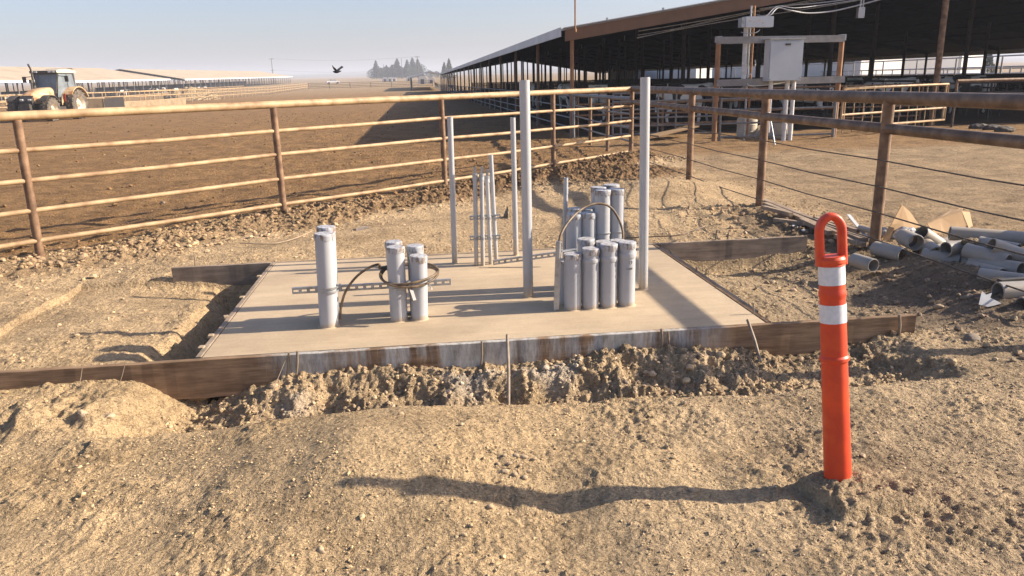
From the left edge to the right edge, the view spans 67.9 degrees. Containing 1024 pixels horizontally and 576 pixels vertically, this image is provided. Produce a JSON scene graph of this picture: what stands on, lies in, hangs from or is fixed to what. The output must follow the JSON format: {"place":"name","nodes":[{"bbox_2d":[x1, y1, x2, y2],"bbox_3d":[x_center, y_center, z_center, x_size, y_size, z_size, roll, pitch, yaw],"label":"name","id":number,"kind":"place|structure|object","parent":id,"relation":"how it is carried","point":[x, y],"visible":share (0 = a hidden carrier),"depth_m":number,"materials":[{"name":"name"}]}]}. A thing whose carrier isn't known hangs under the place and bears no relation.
{"place":"outdoors","nodes":[
{"label":"outdoors","id":0,"kind":"place"},
{"bbox_2d":[0,61,1023,575],"bbox_3d":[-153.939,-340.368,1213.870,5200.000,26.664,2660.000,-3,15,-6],"label":"ground","id":1,"kind":"structure","parent":0,"point":[588,511],"depth_m":4.26,"materials":[{"name":"soil"}]},
{"bbox_2d":[6,64,88,121],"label":"tractor","id":2,"kind":"object","parent":1,"relation":"on","point":[54,89],"visible":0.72,"depth_m":43.11,"materials":[{"name":"beige paint"}]},
{"bbox_2d":[0,66,170,103],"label":"long barn","id":3,"kind":"structure","parent":1,"relation":"on","point":[12,75],"depth_m":152.64,"materials":[{"name":"metal"}]},
{"bbox_2d":[87,97,124,107],"bbox_3d":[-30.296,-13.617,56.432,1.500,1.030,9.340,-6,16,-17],"label":"box scraper","id":4,"kind":"object","parent":1,"relation":"on","point":[101,102],"visible":0.5,"depth_m":54.02,"materials":[{"name":"metal"}]},
{"bbox_2d":[0,83,308,107],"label":"corral fence","id":5,"kind":"object","parent":1,"relation":"on","point":[208,96],"visible":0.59,"depth_m":90.97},
{"bbox_2d":[125,99,185,106],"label":"feed bunk","id":6,"kind":"object","parent":1,"relation":"on","point":[158,102],"visible":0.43,"depth_m":68.22,"materials":[{"name":"concrete"}]},
{"bbox_2d":[80,69,292,93],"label":"long barn","id":7,"kind":"structure","parent":1,"relation":"on","point":[190,75],"depth_m":239.85,"materials":[{"name":"metal"}]},
{"bbox_2d":[163,87,220,100],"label":"straw heap","id":8,"kind":"object","parent":1,"relation":"on","point":[189,95],"visible":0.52,"depth_m":101.10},
{"bbox_2d":[171,262,270,285],"bbox_3d":[-2.570,-0.113,6.757,0.848,0.194,0.038,-3,15,-6],"label":"form board","id":9,"kind":"object","parent":1,"relation":"on","point":[238,274],"visible":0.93,"depth_m":6.74,"materials":[{"name":"wood"}]},
{"bbox_2d":[195,263,274,358],"bbox_3d":[-1.978,0.185,5.624,0.036,0.205,2.420,-3,15,-6],"label":"form board","id":10,"kind":"object","parent":1,"relation":"on","point":[211,341],"visible":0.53,"depth_m":5.24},
{"bbox_2d":[0,109,570,237],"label":"manure clods","id":11,"kind":"object","parent":1,"relation":"on","point":[108,188],"visible":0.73,"depth_m":19.79,"materials":[{"name":"soil"}]},
{"bbox_2d":[0,87,633,255],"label":"pipe fence","id":12,"kind":"object","parent":1,"relation":"on","point":[27,180],"visible":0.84,"depth_m":9.29,"materials":[{"name":"metal"}]},
{"bbox_2d":[0,150,705,285],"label":"berm clods","id":13,"kind":"object","parent":1,"relation":"on","point":[189,239],"visible":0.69,"depth_m":8.82,"materials":[{"name":"soil"}]},
{"bbox_2d":[308,80,432,88],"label":"corral fence","id":14,"kind":"object","parent":1,"relation":"on","point":[371,83],"visible":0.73,"depth_m":192.35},
{"bbox_2d":[0,314,915,399],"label":"form board","id":15,"kind":"object","parent":1,"relation":"on","point":[209,377],"visible":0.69,"depth_m":4.56,"materials":[{"name":"wood"}]},
{"bbox_2d":[272,243,655,262],"bbox_3d":[-0.391,-0.226,6.986,3.515,0.206,0.036,-3,15,-6],"label":"form board","id":16,"kind":"object","parent":1,"relation":"on","point":[428,255],"visible":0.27,"depth_m":6.92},
{"bbox_2d":[202,245,764,357],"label":"concrete slab","id":17,"kind":"structure","parent":1,"relation":"on","point":[471,302],"depth_m":5.20,"materials":[{"name":"concrete"}]},
{"bbox_2d":[313,231,339,329],"bbox_3d":[-1.195,-0.039,4.879,0.163,0.639,0.154,-3,15,-6],"label":"conduit stub","id":18,"kind":"object","parent":17,"relation":"on","point":[326,272],"visible":0.98,"depth_m":4.83,"materials":[{"name":"plastic"}]},
{"bbox_2d":[316,225,338,320],"bbox_3d":[-1.217,-0.085,5.016,0.162,0.656,0.148,-3,15,-6],"label":"conduit stub","id":19,"kind":"object","parent":17,"relation":"on","point":[328,228],"visible":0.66,"depth_m":4.94,"materials":[{"name":"plastic"}]},
{"bbox_2d":[292,278,450,293],"bbox_3d":[-0.922,-0.012,5.031,1.034,0.046,0.022,-4,15,-8],"label":"slotted strut","id":20,"kind":"object","parent":19,"relation":"attached to","point":[356,288],"visible":0.69,"depth_m":5.01,"materials":[{"name":"metal"}]},
{"bbox_2d":[386,245,408,322],"bbox_3d":[-0.754,-0.019,4.984,0.146,0.522,0.146,-3,15,-6],"label":"conduit stub","id":21,"kind":"object","parent":17,"relation":"on","point":[397,274],"visible":0.99,"depth_m":4.94,"materials":[{"name":"plastic"}]},
{"bbox_2d":[339,262,438,319],"bbox_3d":[-0.815,-0.004,5.059,0.671,0.345,0.350,-3,15,-6],"label":"cable","id":22,"kind":"object","parent":21,"relation":"attached to","point":[400,285],"visible":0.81,"depth_m":4.93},
{"bbox_2d":[406,244,423,314],"bbox_3d":[-0.644,-0.049,5.134,0.141,0.494,0.141,-3,15,-6],"label":"conduit stub","id":23,"kind":"object","parent":17,"relation":"on","point":[414,248],"visible":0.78,"depth_m":5.05,"materials":[{"name":"plastic"}]},
{"bbox_2d":[409,253,428,321],"bbox_3d":[-0.618,0.005,5.008,0.149,0.458,0.143,-3,15,-6],"label":"conduit stub","id":24,"kind":"object","parent":17,"relation":"on","point":[418,271],"visible":0.93,"depth_m":4.96,"materials":[{"name":"plastic"}]},
{"bbox_2d":[447,117,457,263],"bbox_3d":[-0.508,-0.803,6.426,0.070,1.260,0.066,-3,15,-6],"label":"steel riser","id":25,"kind":"object","parent":17,"relation":"on","point":[452,187],"visible":0.94,"depth_m":6.40,"materials":[{"name":"metal"}]},
{"bbox_2d":[472,167,477,265],"bbox_3d":[-0.303,-0.585,6.376,0.052,0.856,0.048,-14,20,-39],"label":"crimped pipe","id":26,"kind":"object","parent":17,"relation":"on","point":[475,206],"visible":0.96,"depth_m":6.36,"materials":[{"name":"metal"}]},
{"bbox_2d":[479,167,484,265],"bbox_3d":[-0.247,-0.585,6.370,0.053,0.856,0.049,-14,20,-39],"label":"crimped pipe","id":27,"kind":"object","parent":17,"relation":"on","point":[482,216],"visible":0.97,"depth_m":6.35,"materials":[{"name":"metal"}]},
{"bbox_2d":[484,169,492,263],"bbox_3d":[-0.198,-0.586,6.422,0.048,0.830,0.048,7,18,29],"label":"crimped pipe","id":28,"kind":"object","parent":17,"relation":"on","point":[488,211],"visible":0.98,"depth_m":6.40,"materials":[{"name":"metal"}]},
{"bbox_2d":[489,155,497,261],"bbox_3d":[-0.156,-0.669,6.471,0.053,0.922,0.050,8,18,31],"label":"steel riser","id":29,"kind":"object","parent":17,"relation":"on","point":[493,203],"visible":0.98,"depth_m":6.44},
{"bbox_2d":[510,117,518,255],"bbox_3d":[0.022,-0.868,6.675,0.064,1.229,0.064,-3,15,-6],"label":"steel riser","id":30,"kind":"object","parent":17,"relation":"on","point":[514,181],"visible":0.94,"depth_m":6.65,"materials":[{"name":"metal"}]},
{"bbox_2d":[492,251,554,264],"bbox_3d":[0.124,-0.253,6.387,0.577,0.109,0.022,-1,15,1],"label":"slotted strut","id":31,"kind":"object","parent":17,"relation":"on","point":[518,257],"visible":0.69,"depth_m":6.38,"materials":[{"name":"metal"}]},
{"bbox_2d":[519,80,534,298],"bbox_3d":[0.102,-0.658,5.317,0.101,1.538,0.101,-3,15,-6],"label":"steel riser","id":32,"kind":"object","parent":17,"relation":"on","point":[525,139],"visible":0.94,"depth_m":5.28,"materials":[{"name":"metal"}]},
{"bbox_2d":[553,241,561,310],"bbox_3d":[0.305,-0.075,5.112,0.058,0.493,0.035,-3,15,-6],"label":"cable upright","id":33,"kind":"object","parent":17,"relation":"on","point":[557,275],"visible":1,"depth_m":5.10,"materials":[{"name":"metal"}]},
{"bbox_2d":[558,202,623,240],"bbox_3d":[0.519,-0.379,5.235,0.585,0.386,0.125,-11,18,-31],"label":"cable","id":34,"kind":"object","parent":33,"relation":"attached to","point":[583,208],"visible":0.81,"depth_m":5.26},
{"bbox_2d":[562,177,567,257],"bbox_3d":[0.394,-0.403,5.681,0.056,0.841,0.042,-3,15,-6],"label":"thin conduit","id":35,"kind":"object","parent":17,"relation":"on","point":[565,197],"visible":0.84,"depth_m":5.61,"materials":[{"name":"plastic"}]},
{"bbox_2d":[562,251,581,311],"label":"conduit stub","id":36,"kind":"object","parent":17,"relation":"on","point":[572,281],"visible":0.94,"depth_m":5.10,"materials":[{"name":"plastic"}]},
{"bbox_2d":[566,212,581,251],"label":"conduit stub","id":37,"kind":"object","parent":17,"relation":"on","point":[574,230],"visible":0.3,"depth_m":5.39,"materials":[{"name":"plastic"}]},
{"bbox_2d":[577,237,594,303],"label":"conduit stub","id":38,"kind":"object","parent":17,"relation":"on","point":[582,242],"visible":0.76,"depth_m":5.23,"materials":[{"name":"plastic"}]},
{"bbox_2d":[581,211,596,245],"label":"conduit stub","id":39,"kind":"object","parent":17,"relation":"on","point":[588,223],"visible":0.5,"depth_m":5.39,"materials":[{"name":"plastic"}]},
{"bbox_2d":[581,246,599,310],"bbox_3d":[0.532,-0.057,5.161,0.146,0.441,0.146,-3,15,-6],"label":"conduit stub","id":40,"kind":"object","parent":17,"relation":"on","point":[590,259],"visible":0.94,"depth_m":5.12,"materials":[{"name":"plastic"}]},
{"bbox_2d":[594,189,611,239],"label":"conduit stub","id":41,"kind":"object","parent":17,"relation":"on","point":[603,231],"visible":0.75,"depth_m":5.39,"materials":[{"name":"plastic"}]},
{"bbox_2d":[599,242,617,308],"bbox_3d":[0.657,-0.077,5.181,0.148,0.463,0.148,-3,15,-6],"label":"conduit stub","id":42,"kind":"object","parent":17,"relation":"on","point":[608,256],"visible":0.99,"depth_m":5.13,"materials":[{"name":"plastic"}]},
{"bbox_2d":[610,188,624,239],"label":"conduit stub","id":43,"kind":"object","parent":17,"relation":"on","point":[617,199],"visible":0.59,"depth_m":5.42,"materials":[{"name":"plastic"}]},
{"bbox_2d":[617,240,636,307],"bbox_3d":[0.785,-0.090,5.205,0.148,0.468,0.148,-3,15,-6],"label":"conduit stub","id":44,"kind":"object","parent":17,"relation":"on","point":[626,270],"visible":0.96,"depth_m":5.16,"materials":[{"name":"plastic"}]},
{"bbox_2d":[638,77,649,290],"bbox_3d":[0.953,-0.713,5.442,0.102,1.538,0.095,-3,15,-6],"label":"steel riser","id":45,"kind":"object","parent":17,"relation":"on","point":[644,173],"visible":0.95,"depth_m":5.41,"materials":[{"name":"metal"}]},
{"bbox_2d":[434,82,569,125],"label":"pen fence","id":46,"kind":"object","parent":1,"relation":"on","point":[449,88],"visible":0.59,"depth_m":40.12,"materials":[{"name":"metal"}]},
{"bbox_2d":[506,334,509,404],"bbox_3d":[-0.020,0.457,4.206,0.021,0.193,0.700,-1,15,0],"label":"stake","id":47,"kind":"object","parent":1,"relation":"on","point":[508,368],"visible":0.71,"depth_m":4.21,"materials":[{"name":"wood"}]},
{"bbox_2d":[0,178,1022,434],"bbox_3d":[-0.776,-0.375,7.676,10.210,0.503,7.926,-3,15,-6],"label":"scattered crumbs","id":48,"kind":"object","parent":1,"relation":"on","point":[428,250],"visible":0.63,"depth_m":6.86,"materials":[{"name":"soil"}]},
{"bbox_2d":[5,181,1023,574],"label":"straw bits","id":49,"kind":"object","parent":1,"relation":"on","point":[573,449],"visible":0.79,"depth_m":3.23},
{"bbox_2d":[226,349,809,423],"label":"trench clods","id":50,"kind":"object","parent":1,"relation":"on","point":[686,380],"visible":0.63,"depth_m":4.44,"materials":[{"name":"soil"}]},
{"bbox_2d":[152,345,903,435],"bbox_3d":[0.187,0.627,4.311,4.263,0.333,0.668,-3,15,-6],"label":"trench rubble","id":51,"kind":"object","parent":1,"relation":"on","point":[388,402],"visible":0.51,"depth_m":4.42,"materials":[{"name":"soil"}]},
{"bbox_2d":[588,84,606,123],"bbox_3d":[3.019,-6.535,27.059,0.672,1.371,2.522,-1,15,3],"label":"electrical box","id":52,"kind":"object","parent":1,"relation":"on","point":[596,100],"visible":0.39,"depth_m":26.20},
{"bbox_2d":[471,83,740,128],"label":"stall row","id":53,"kind":"object","parent":1,"relation":"on","point":[485,85],"visible":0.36,"depth_m":43.56,"materials":[{"name":"metal"}]},
{"bbox_2d":[488,82,829,117],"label":"stall row","id":54,"kind":"object","parent":1,"relation":"on","point":[814,111],"visible":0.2,"depth_m":36.35,"materials":[{"name":"metal"}]},
{"bbox_2d":[492,88,831,119],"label":"stall platform","id":55,"kind":"structure","parent":1,"relation":"on","point":[816,114],"depth_m":27.79,"materials":[{"name":"metal"}]},
{"bbox_2d":[757,84,833,116],"bbox_3d":[9.323,-6.181,25.214,2.522,1.371,0.672,5,17,24],"label":"cow","id":56,"kind":"object","parent":55,"relation":"on","point":[818,103],"visible":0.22,"depth_m":24.74},
{"bbox_2d":[612,92,712,135],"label":"tube gate","id":57,"kind":"structure","parent":1,"relation":"on","point":[621,117],"depth_m":20.59,"materials":[{"name":"metal"}]},
{"bbox_2d":[655,82,713,127],"bbox_3d":[5.666,-5.887,24.459,2.522,1.371,0.672,-8,17,-23],"label":"cow","id":58,"kind":"object","parent":1,"relation":"on","point":[683,96],"visible":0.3,"depth_m":24.05},
{"bbox_2d":[661,247,757,312],"bbox_3d":[1.522,-0.036,6.121,0.030,0.166,2.060,-3,15,-6],"label":"form board","id":59,"kind":"object","parent":1,"relation":"on","point":[738,298],"visible":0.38,"depth_m":5.78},
{"bbox_2d":[506,80,916,123],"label":"stall row","id":60,"kind":"object","parent":1,"relation":"on","point":[857,104],"visible":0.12,"depth_m":26.93,"materials":[{"name":"metal"}]},
{"bbox_2d":[653,244,770,322],"bbox_3d":[1.484,-0.003,6.010,0.036,0.205,2.420,-3,15,-6],"label":"form board","id":61,"kind":"object","parent":1,"relation":"on","point":[749,309],"visible":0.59,"depth_m":5.64,"materials":[{"name":"brown wood"}]},
{"bbox_2d":[438,0,1023,137],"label":"open barn","id":62,"kind":"structure","parent":1,"relation":"on","point":[682,38],"depth_m":39.84,"materials":[{"name":"metal"}]},
{"bbox_2d":[755,0,878,15],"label":"cable","id":63,"kind":"object","parent":62,"relation":"attached to","point":[775,9],"visible":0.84,"depth_m":21.04,"materials":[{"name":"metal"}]},
{"bbox_2d":[656,236,806,261],"bbox_3d":[2.103,-0.348,7.284,1.495,0.240,0.038,-3,15,-6],"label":"form board","id":64,"kind":"object","parent":1,"relation":"on","point":[716,250],"visible":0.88,"depth_m":7.26,"materials":[{"name":"wood"}]},
{"bbox_2d":[576,83,924,136],"bbox_3d":[7.065,-5.169,22.220,10.570,1.350,0.122,-3,15,-7],"label":"pen fence","id":65,"kind":"object","parent":1,"relation":"on","point":[662,113],"visible":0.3,"depth_m":22.11,"materials":[{"name":"metal"}]},
{"bbox_2d":[746,6,755,140],"bbox_3d":[5.875,-5.190,18.718,0.055,3.318,0.056,-3,15,-6],"label":"mast pipe","id":66,"kind":"object","parent":1,"relation":"on","point":[751,63],"visible":0.6,"depth_m":18.63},
{"bbox_2d":[738,16,773,27],"bbox_3d":[5.837,-6.366,18.194,0.788,0.244,0.245,-3,15,-6],"label":"switch box","id":67,"kind":"object","parent":66,"relation":"attached to","point":[756,22],"visible":1,"depth_m":18.09,"materials":[{"name":"grey paint"}]},
{"bbox_2d":[741,28,748,78],"bbox_3d":[5.664,-5.668,18.499,0.113,1.323,0.116,-3,15,-6],"label":"mast pipe","id":68,"kind":"object","parent":67,"relation":"attached to","point":[744,60],"visible":0.6,"depth_m":18.48,"materials":[{"name":"white plastic"}]},
{"bbox_2d":[718,97,836,140],"bbox_3d":[6.645,-4.192,19.012,3.022,1.180,0.070,-3,15,-4],"label":"pen fence","id":69,"kind":"object","parent":1,"relation":"on","point":[720,121],"visible":0.56,"depth_m":18.98,"materials":[{"name":"metal"}]},
{"bbox_2d":[711,34,846,141],"bbox_3d":[6.593,-4.846,18.813,3.348,2.685,0.170,-3,15,-6],"label":"equipment rack","id":70,"kind":"object","parent":1,"relation":"on","point":[838,79],"visible":0.64,"depth_m":18.56,"materials":[{"name":"metal"}]},
{"bbox_2d":[763,38,805,80],"bbox_3d":[6.551,-5.508,18.347,0.897,0.977,0.370,-3,15,-6],"label":"electrical cabinet","id":71,"kind":"object","parent":70,"relation":"attached to","point":[783,58],"visible":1,"depth_m":18.21,"materials":[{"name":"metal"}]},
{"bbox_2d":[781,81,789,140],"bbox_3d":[6.735,-4.313,18.730,0.140,1.569,0.140,-3,15,-6],"label":"vertical conduit","id":72,"kind":"object","parent":71,"relation":"attached to","point":[785,111],"visible":0.73,"depth_m":18.70,"materials":[{"name":"white plastic"}]},
{"bbox_2d":[547,76,1023,115],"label":"stall row","id":73,"kind":"object","parent":1,"relation":"on","point":[1002,87],"visible":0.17,"depth_m":29.83,"materials":[{"name":"metal"}]},
{"bbox_2d":[549,75,1023,92],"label":"stall row","id":74,"kind":"object","parent":1,"relation":"on","point":[1011,85],"visible":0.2,"depth_m":38.60,"materials":[{"name":"metal"}]},
{"bbox_2d":[564,75,1023,92],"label":"stall row","id":75,"kind":"object","parent":1,"relation":"on","point":[884,76],"visible":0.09,"depth_m":39.99,"materials":[{"name":"metal"}]},
{"bbox_2d":[571,86,1023,291],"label":"pipe fence","id":76,"kind":"object","parent":1,"relation":"on","point":[886,128],"visible":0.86,"depth_m":7.14,"materials":[{"name":"metal"}]},
{"bbox_2d":[606,73,1023,91],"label":"stall row","id":77,"kind":"object","parent":1,"relation":"on","point":[868,76],"visible":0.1,"depth_m":48.57,"materials":[{"name":"metal"}]},
{"bbox_2d":[814,212,851,481],"bbox_3d":[1.252,0.273,2.941,0.109,1.125,0.225,-15,20,-40],"label":"delineator post","id":78,"kind":"object","parent":1,"relation":"on","point":[834,357],"visible":0.96,"depth_m":2.90,"materials":[{"name":"orange plastic"}]},
{"bbox_2d":[661,202,1023,366],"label":"corner rubble","id":79,"kind":"object","parent":1,"relation":"on","point":[1020,353],"visible":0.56,"depth_m":6.31,"materials":[{"name":"soil"}]},
{"bbox_2d":[848,253,878,271],"bbox_3d":[3.006,-0.218,6.499,0.116,0.116,0.240,-6,16,-15],"label":"conduit offcut","id":80,"kind":"object","parent":1,"relation":"on","point":[866,263],"visible":1,"depth_m":6.46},
{"bbox_2d":[710,54,1023,77],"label":"yard fence","id":81,"kind":"object","parent":1,"relation":"on","point":[1002,59],"visible":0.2,"depth_m":51.53,"materials":[{"name":"metal"}]},
{"bbox_2d":[870,241,907,260],"bbox_3d":[3.377,-0.326,6.811,0.132,0.138,0.302,-8,17,-23],"label":"conduit offcut","id":82,"kind":"object","parent":1,"relation":"on","point":[885,250],"visible":0.91,"depth_m":6.77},
{"bbox_2d":[841,83,936,132],"bbox_3d":[10.417,-5.031,21.140,4.510,1.200,0.029,-10,18,-29],"label":"stock panel","id":83,"kind":"object","parent":1,"relation":"on","point":[899,108],"visible":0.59,"depth_m":21.43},
{"bbox_2d":[860,77,921,115],"bbox_3d":[13.740,-6.925,27.545,2.522,1.371,0.672,-5,16,-12],"label":"cow","id":84,"kind":"object","parent":1,"relation":"on","point":[904,88],"visible":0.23,"depth_m":27.22},
{"bbox_2d":[840,83,948,123],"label":"tube gate","id":85,"kind":"structure","parent":1,"relation":"on","point":[843,114],"depth_m":20.48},
{"bbox_2d":[882,205,919,241],"bbox_3d":[3.995,-0.654,7.722,0.878,0.384,0.110,-12,19,-35],"label":"cardboard box","id":86,"kind":"object","parent":1,"relation":"on","point":[903,213],"visible":0.6,"depth_m":7.68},
{"bbox_2d":[895,229,924,250],"bbox_3d":[3.555,-0.431,6.794,0.146,0.146,0.260,0,15,4],"label":"conduit offcut","id":87,"kind":"object","parent":1,"relation":"on","point":[910,240],"visible":1,"depth_m":6.76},
{"bbox_2d":[820,65,1023,75],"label":"yard fence","id":88,"kind":"object","parent":1,"relation":"on","point":[943,73],"visible":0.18,"depth_m":57.96,"materials":[{"name":"metal"}]},
{"bbox_2d":[904,56,958,73],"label":"white building","id":89,"kind":"structure","parent":1,"relation":"on","point":[948,63],"depth_m":80.80,"materials":[{"name":"metal"}]},
{"bbox_2d":[921,248,960,261],"bbox_3d":[3.685,-0.253,6.520,0.130,0.144,0.306,-16,21,-42],"label":"conduit offcut","id":90,"kind":"object","parent":1,"relation":"on","point":[933,254],"visible":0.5,"depth_m":6.48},
{"bbox_2d":[940,240,963,256],"bbox_3d":[3.825,-0.343,6.475,0.322,0.138,0.132,-6,16,-15],"label":"conduit offcut","id":91,"kind":"object","parent":90,"relation":"on","point":[954,247],"visible":0.49,"depth_m":6.41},
{"bbox_2d":[948,226,1023,245],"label":"conduit offcut","id":92,"kind":"object","parent":91,"relation":"on","point":[1005,235],"visible":0.84,"depth_m":6.46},
{"bbox_2d":[927,208,972,233],"bbox_3d":[4.569,-0.653,7.882,0.882,0.296,0.188,-11,18,-30],"label":"cardboard box","id":93,"kind":"object","parent":1,"relation":"on","point":[955,218],"visible":0.76,"depth_m":7.84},
{"bbox_2d":[929,75,998,112],"bbox_3d":[16.840,-7.237,28.411,2.522,1.371,0.672,1,15,7],"label":"cow","id":94,"kind":"object","parent":1,"relation":"on","point":[962,87],"visible":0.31,"depth_m":28.12},
{"bbox_2d":[912,81,1023,123],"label":"pen fence","id":95,"kind":"object","parent":1,"relation":"on","point":[981,91],"visible":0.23,"depth_m":23.92,"materials":[{"name":"metal"}]},
{"bbox_2d":[950,78,1023,125],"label":"pen fence","id":96,"kind":"object","parent":1,"relation":"on","point":[986,80],"visible":0.63,"depth_m":21.70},
{"bbox_2d":[978,291,1000,306],"bbox_3d":[3.410,0.079,5.427,0.160,0.102,0.068,1,15,8],"label":"broken plate","id":97,"kind":"object","parent":1,"relation":"on","point":[985,300],"visible":1,"depth_m":5.42,"materials":[{"name":"white plastic"}]},
{"bbox_2d":[967,258,1023,273],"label":"conduit offcut","id":98,"kind":"object","parent":1,"relation":"on","point":[1013,266],"visible":0.45,"depth_m":5.99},
{"bbox_2d":[985,238,1023,261],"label":"conduit offcut","id":99,"kind":"object","parent":98,"relation":"on","point":[1004,245],"visible":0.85,"depth_m":6.09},
{"bbox_2d":[977,268,1023,282],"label":"conduit offcut","id":100,"kind":"object","parent":1,"relation":"on","point":[987,273],"visible":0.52,"depth_m":5.82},
{"bbox_2d":[991,281,1023,298],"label":"conduit offcut","id":101,"kind":"object","parent":1,"relation":"on","point":[1008,292],"visible":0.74,"depth_m":5.48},
{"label":"conduit offcut","id":102,"kind":"object","parent":1,"relation":"on","visible":0},
{"bbox_2d":[915,227,945,243],"bbox_3d":[3.791,-0.432,6.861,0.359,0.275,0.130,-8,17,-22],"label":"conduit offcut","id":103,"kind":"object","parent":102,"relation":"on","point":[925,233],"visible":0.49,"depth_m":6.81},
{"bbox_2d":[0,58,1023,84],"bbox_3d":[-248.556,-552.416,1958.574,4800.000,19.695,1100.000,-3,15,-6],"label":"hills","id":104,"kind":"structure","parent":0,"point":[462,72],"depth_m":1737.09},
{"bbox_2d":[0,0,1023,74],"label":"sky","id":105,"kind":"structure","parent":0,"point":[221,35],"materials":[{"name":"blue"}]},
{"bbox_2d":[608,68,711,85],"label":"white building","id":106,"kind":"structure","parent":0,"point":[694,73],"depth_m":109.42,"materials":[{"name":"metal"}]},
{"bbox_2d":[712,66,762,77],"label":"white building","id":107,"kind":"structure","parent":0,"point":[738,73],"depth_m":95.20,"materials":[{"name":"metal"}]},
{"bbox_2d":[736,117,757,137],"bbox_3d":[6.211,-4.247,20.091,0.536,0.540,0.536,-3,15,-6],"label":"plastic barrel","id":108,"kind":"object","parent":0,"point":[752,129],"visible":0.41,"depth_m":19.90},
{"bbox_2d":[801,59,901,76],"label":"white building","id":109,"kind":"structure","parent":0,"point":[814,70],"depth_m":78.34,"materials":[{"name":"metal"}]},
{"bbox_2d":[957,55,982,72],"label":"white building","id":110,"kind":"structure","parent":0,"point":[974,62],"depth_m":89.97,"materials":[{"name":"metal"}]},
{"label":"conduit offcut","id":111,"kind":"object","parent":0,"visible":0},
{"bbox_2d":[961,243,1012,260],"bbox_3d":[3.863,-0.260,6.190,0.130,0.162,0.351,-10,18,-30],"label":"conduit offcut","id":112,"kind":"object","parent":111,"relation":"on","point":[969,250],"visible":0.84,"depth_m":6.17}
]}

